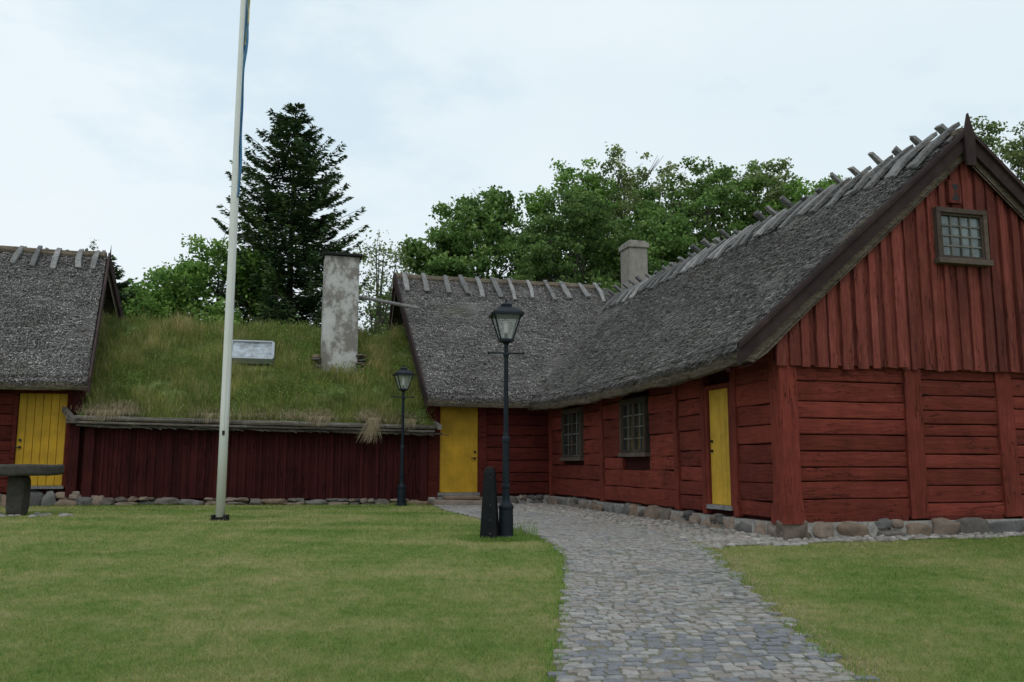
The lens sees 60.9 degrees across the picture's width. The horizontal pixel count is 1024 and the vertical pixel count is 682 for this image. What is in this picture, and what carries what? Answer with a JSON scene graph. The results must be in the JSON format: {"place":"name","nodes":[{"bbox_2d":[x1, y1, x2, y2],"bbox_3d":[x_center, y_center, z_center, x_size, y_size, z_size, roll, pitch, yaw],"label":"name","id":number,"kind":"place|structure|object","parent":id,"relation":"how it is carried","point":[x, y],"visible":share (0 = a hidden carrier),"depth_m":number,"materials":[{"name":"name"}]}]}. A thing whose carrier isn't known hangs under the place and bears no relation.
{"place":"outdoors","nodes":[
{"label":"outdoors","id":0,"kind":"place"},
{"bbox_2d":[0,502,1023,681],"bbox_3d":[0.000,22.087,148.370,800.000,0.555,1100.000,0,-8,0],"label":"ground","id":1,"kind":"structure","parent":0,"point":[541,605],"depth_m":7.93,"materials":[{"name":"green plant"}]},
{"bbox_2d":[0,464,73,516],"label":"stone table","id":2,"kind":"object","parent":1,"relation":"on","point":[18,491],"visible":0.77,"depth_m":16.10,"materials":[{"name":"grey stone"}]},
{"bbox_2d":[0,245,123,506],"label":"thatched barn","id":3,"kind":"structure","parent":1,"relation":"on","point":[55,303],"depth_m":20.16,"materials":[{"name":"plant"}]},
{"bbox_2d":[15,393,67,485],"bbox_3d":[-10.687,2.231,19.756,0.992,2.080,0.052,2,-8,-15],"label":"barn door","id":4,"kind":"structure","parent":3,"relation":"in","point":[55,414],"depth_m":19.75,"materials":[{"name":"yellow paint"}]},
{"bbox_2d":[89,238,98,250],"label":"sapling","id":5,"kind":"object","parent":1,"relation":"on","point":[92,248],"visible":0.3,"depth_m":25.96,"materials":[{"name":"green plant"}]},
{"bbox_2d":[107,255,142,319],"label":"spruce tree","id":6,"kind":"object","parent":1,"relation":"on","point":[121,285],"visible":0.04,"depth_m":29.19,"materials":[{"name":"green plant"}]},
{"bbox_2d":[121,277,146,308],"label":"deciduous tree","id":7,"kind":"object","parent":1,"relation":"on","point":[129,287],"visible":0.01,"depth_m":31.13,"materials":[{"name":"green plant"}]},
{"bbox_2d":[120,277,183,320],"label":"deciduous tree","id":8,"kind":"object","parent":1,"relation":"on","point":[149,301],"visible":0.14,"depth_m":28.87,"materials":[{"name":"green plant"}]},
{"bbox_2d":[130,233,300,326],"bbox_3d":[-10.869,0.637,31.114,6.829,9.640,6.215,0,-8,0],"label":"deciduous tree","id":9,"kind":"object","parent":1,"relation":"on","point":[189,276],"visible":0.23,"depth_m":30.68,"materials":[{"name":"green plant"}]},
{"bbox_2d":[210,0,249,520],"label":"flagpole","id":10,"kind":"object","parent":1,"relation":"on","point":[220,515],"visible":0.98,"depth_m":15.98,"materials":[{"name":"white metal"}]},
{"bbox_2d":[49,421,411,504],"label":"wall","id":11,"kind":"structure","parent":1,"relation":"on","point":[80,463],"depth_m":20.50,"materials":[{"name":"red wood"}]},
{"bbox_2d":[77,321,433,425],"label":"turf roof","id":12,"kind":"structure","parent":11,"relation":"on","point":[253,366],"depth_m":22.44,"materials":[{"name":"green plant"}]},
{"bbox_2d":[232,340,274,363],"bbox_3d":[-6.958,0.289,23.298,1.150,0.718,0.914,2,-8,-15],"label":"skylight frame","id":13,"kind":"object","parent":12,"relation":"on","point":[256,360],"visible":0.7,"depth_m":22.96,"materials":[{"name":"grey metal"}]},
{"bbox_2d":[232,342,271,357],"bbox_3d":[-6.958,0.289,23.298,1.040,0.589,0.778,2,-8,-15],"label":"skylight glass","id":14,"kind":"object","parent":13,"relation":"in","point":[240,349],"visible":0.64,"depth_m":23.31,"materials":[{"name":"clear glass"}]},
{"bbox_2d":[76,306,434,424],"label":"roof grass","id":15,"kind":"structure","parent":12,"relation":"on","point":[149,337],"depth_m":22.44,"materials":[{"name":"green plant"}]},
{"bbox_2d":[312,354,366,369],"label":"chimney flashing stones","id":16,"kind":"object","parent":12,"relation":"on","point":[318,361],"visible":0.61,"depth_m":23.50,"materials":[{"name":"grey stone"}]},
{"bbox_2d":[62,407,448,436],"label":"eave logs","id":17,"kind":"object","parent":11,"relation":"attached to","point":[266,425],"visible":0.95,"depth_m":20.55,"materials":[{"name":"grey wood"}]},
{"bbox_2d":[85,409,424,442],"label":"hanging dry grass","id":18,"kind":"structure","parent":17,"relation":"hanging from","point":[372,421],"depth_m":21.11,"materials":[{"name":"plant"}]},
{"bbox_2d":[320,255,359,372],"bbox_3d":[-4.742,-0.444,23.927,0.976,3.740,0.650,2,-8,-15],"label":"sod house chimney","id":19,"kind":"object","parent":11,"relation":"on","point":[339,323],"visible":0.87,"depth_m":23.68,"materials":[{"name":"grey paint"}]},
{"bbox_2d":[321,252,362,261],"bbox_3d":[-4.726,-2.350,24.188,1.086,0.114,0.787,2,-8,-15],"label":"chimney cap","id":20,"kind":"object","parent":19,"relation":"on","point":[360,256],"visible":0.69,"depth_m":23.86,"materials":[{"name":"black metal"}]},
{"bbox_2d":[359,295,419,309],"bbox_3d":[-3.474,-1.074,24.389,1.787,0.344,0.112,3,-8,-18],"label":"tie pole","id":21,"kind":"object","parent":19,"relation":"attached to","point":[390,302],"visible":0.81,"depth_m":24.37,"materials":[{"name":"grey wood"}]},
{"bbox_2d":[75,496,428,505],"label":"sod foundation stones","id":22,"kind":"object","parent":1,"relation":"on","point":[131,500],"visible":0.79,"depth_m":20.54,"materials":[{"name":"grey stone"}]},
{"bbox_2d":[80,421,427,500],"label":"front boards","id":23,"kind":"object","parent":22,"relation":"on","point":[141,462],"visible":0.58,"depth_m":20.81,"materials":[{"name":"red wood"}]},
{"bbox_2d":[250,294,302,327],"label":"spruce tree","id":24,"kind":"object","parent":1,"relation":"on","point":[272,305],"visible":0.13,"depth_m":29.13,"materials":[{"name":"green plant"}]},
{"bbox_2d":[198,102,369,329],"bbox_3d":[-8.279,-1.822,32.625,6.489,14.892,6.453,0,-8,0],"label":"spruce tree","id":25,"kind":"object","parent":1,"relation":"on","point":[289,212],"visible":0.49,"depth_m":32.02,"materials":[{"name":"green plant"}]},
{"bbox_2d":[364,315,388,333],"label":"deciduous tree","id":26,"kind":"object","parent":1,"relation":"on","point":[380,323],"depth_m":32.34,"materials":[{"name":"green plant"}]},
{"bbox_2d":[349,228,419,334],"bbox_3d":[-4.593,0.706,30.873,3.822,9.409,4.159,5,-10,-34],"label":"birch tree","id":27,"kind":"object","parent":1,"relation":"on","point":[378,307],"visible":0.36,"depth_m":30.62,"materials":[{"name":"green plant"}]},
{"bbox_2d":[392,365,414,505],"bbox_3d":[-2.670,2.293,21.238,0.542,3.420,0.470,3,-9,-20],"label":"street lamp","id":28,"kind":"object","parent":1,"relation":"on","point":[401,486],"visible":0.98,"depth_m":21.19,"materials":[{"name":"black metal"}]},
{"bbox_2d":[363,226,480,320],"bbox_3d":[-3.652,0.553,35.628,5.729,11.040,5.637,7,-11,-40],"label":"deciduous tree","id":29,"kind":"object","parent":1,"relation":"on","point":[439,261],"visible":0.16,"depth_m":35.61,"materials":[{"name":"green plant"}]},
{"bbox_2d":[402,184,532,278],"bbox_3d":[-1.125,-0.464,38.196,7.124,13.768,7.157,0,-8,0],"label":"deciduous tree","id":30,"kind":"object","parent":1,"relation":"on","point":[492,215],"visible":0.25,"depth_m":37.34,"materials":[{"name":"green plant"}]},
{"bbox_2d":[480,467,498,539],"bbox_3d":[-0.310,2.279,12.149,0.250,1.020,0.203,-2,-8,12],"label":"marker post","id":31,"kind":"object","parent":1,"relation":"on","point":[489,526],"visible":0.94,"depth_m":12.08,"materials":[{"name":"metal"}]},
{"bbox_2d":[487,300,524,539],"bbox_3d":[-0.085,1.094,12.419,0.543,3.420,0.470,1,-8,-8],"label":"street lamp","id":32,"kind":"object","parent":1,"relation":"on","point":[506,310],"visible":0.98,"depth_m":12.38,"materials":[{"name":"black metal"}]},
{"bbox_2d":[513,157,629,283],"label":"deciduous tree","id":33,"kind":"object","parent":1,"relation":"on","point":[563,179],"visible":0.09,"depth_m":42.01,"materials":[{"name":"green plant"}]},
{"bbox_2d":[504,186,661,292],"bbox_3d":[2.155,-0.254,33.565,7.662,12.074,6.866,0,-8,0],"label":"deciduous tree","id":34,"kind":"object","parent":1,"relation":"on","point":[544,238],"visible":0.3,"depth_m":32.78,"materials":[{"name":"green plant"}]},
{"bbox_2d":[576,200,698,283],"bbox_3d":[6.412,-0.070,36.433,7.786,12.496,7.220,0,-8,0],"label":"deciduous tree","id":35,"kind":"object","parent":1,"relation":"on","point":[655,235],"visible":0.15,"depth_m":35.83,"materials":[{"name":"green plant"}]},
{"bbox_2d":[573,143,710,283],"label":"deciduous tree","id":36,"kind":"object","parent":1,"relation":"on","point":[629,184],"visible":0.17,"depth_m":42.09,"materials":[{"name":"green plant"}]},
{"bbox_2d":[631,156,775,273],"bbox_3d":[8.854,-1.027,39.595,8.169,15.260,7.596,8,-11,-43],"label":"deciduous tree","id":37,"kind":"object","parent":1,"relation":"on","point":[715,195],"visible":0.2,"depth_m":39.68,"materials":[{"name":"green plant"}]},
{"bbox_2d":[388,113,1023,539],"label":"thatched farmhouse","id":38,"kind":"object","parent":1,"relation":"on","point":[842,357],"visible":0.96,"depth_m":13.61,"materials":[{"name":"wood"}]},
{"bbox_2d":[439,407,477,492],"bbox_3d":[-1.361,2.762,22.205,0.982,2.170,0.052,2,-8,-15],"label":"wing door","id":39,"kind":"structure","parent":38,"relation":"in","point":[458,472],"depth_m":22.18,"materials":[{"name":"yellow paint"}]},
{"bbox_2d":[624,402,643,449],"bbox_3d":[2.485,1.720,17.450,0.052,1.000,1.150,2,-8,-15],"label":"long wall window glass","id":40,"kind":"structure","parent":38,"relation":"in","point":[637,404],"depth_m":17.44,"materials":[{"name":"glass"}]},
{"bbox_2d":[618,396,650,456],"bbox_3d":[2.433,1.728,17.435,0.140,1.170,1.360,2,-8,-15],"label":"long wall window frame","id":41,"kind":"structure","parent":38,"relation":"in","point":[646,452],"depth_m":17.36,"materials":[{"name":"wood"}]},
{"bbox_2d":[709,388,730,505],"bbox_3d":[3.400,1.706,14.082,0.052,1.860,0.692,2,-8,-15],"label":"side door","id":42,"kind":"structure","parent":38,"relation":"in","point":[718,402],"depth_m":14.10,"materials":[{"name":"yellow paint"}]},
{"bbox_2d":[941,216,980,256],"bbox_3d":[6.928,-1.608,13.489,0.790,0.710,0.052,2,-8,-15],"label":"gable window glass","id":43,"kind":"structure","parent":38,"relation":"in","point":[945,219],"depth_m":13.47,"materials":[{"name":"clear glass"}]},
{"bbox_2d":[932,206,993,266],"bbox_3d":[6.942,-1.606,13.436,1.000,0.880,0.140,2,-8,-15],"label":"gable window frame","id":44,"kind":"structure","parent":38,"relation":"in","point":[983,261],"depth_m":13.39,"materials":[{"name":"wood"}]},
{"bbox_2d":[671,157,803,246],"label":"deciduous tree","id":45,"kind":"object","parent":1,"relation":"on","point":[775,192],"visible":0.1,"depth_m":41.71,"materials":[{"name":"green plant"}]},
{"bbox_2d":[498,503,1023,548],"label":"cobble apron","id":46,"kind":"object","parent":1,"relation":"on","point":[711,537],"visible":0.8,"depth_m":12.77,"materials":[{"name":"grey stone"}]},
{"bbox_2d":[759,174,851,216],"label":"deciduous tree","id":47,"kind":"object","parent":1,"relation":"on","point":[794,197],"visible":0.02,"depth_m":39.67,"materials":[{"name":"green plant"}]},
{"bbox_2d":[706,547,906,681],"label":"dry edge grass","id":48,"kind":"structure","parent":1,"relation":"on","point":[815,638],"depth_m":7.09,"materials":[{"name":"green plant"}]},
{"bbox_2d":[962,116,1023,179],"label":"deciduous tree","id":49,"kind":"object","parent":1,"relation":"on","point":[1016,153],"visible":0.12,"depth_m":38.22,"materials":[{"name":"green plant"}]},
{"bbox_2d":[0,0,1023,332],"label":"sky","id":50,"kind":"structure","parent":0,"point":[117,117],"materials":[{"name":"white"}]},
{"bbox_2d":[434,505,879,681],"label":"cobblestone path","id":51,"kind":"structure","parent":0,"point":[615,632],"depth_m":7.10,"materials":[{"name":"stone"}]}
]}

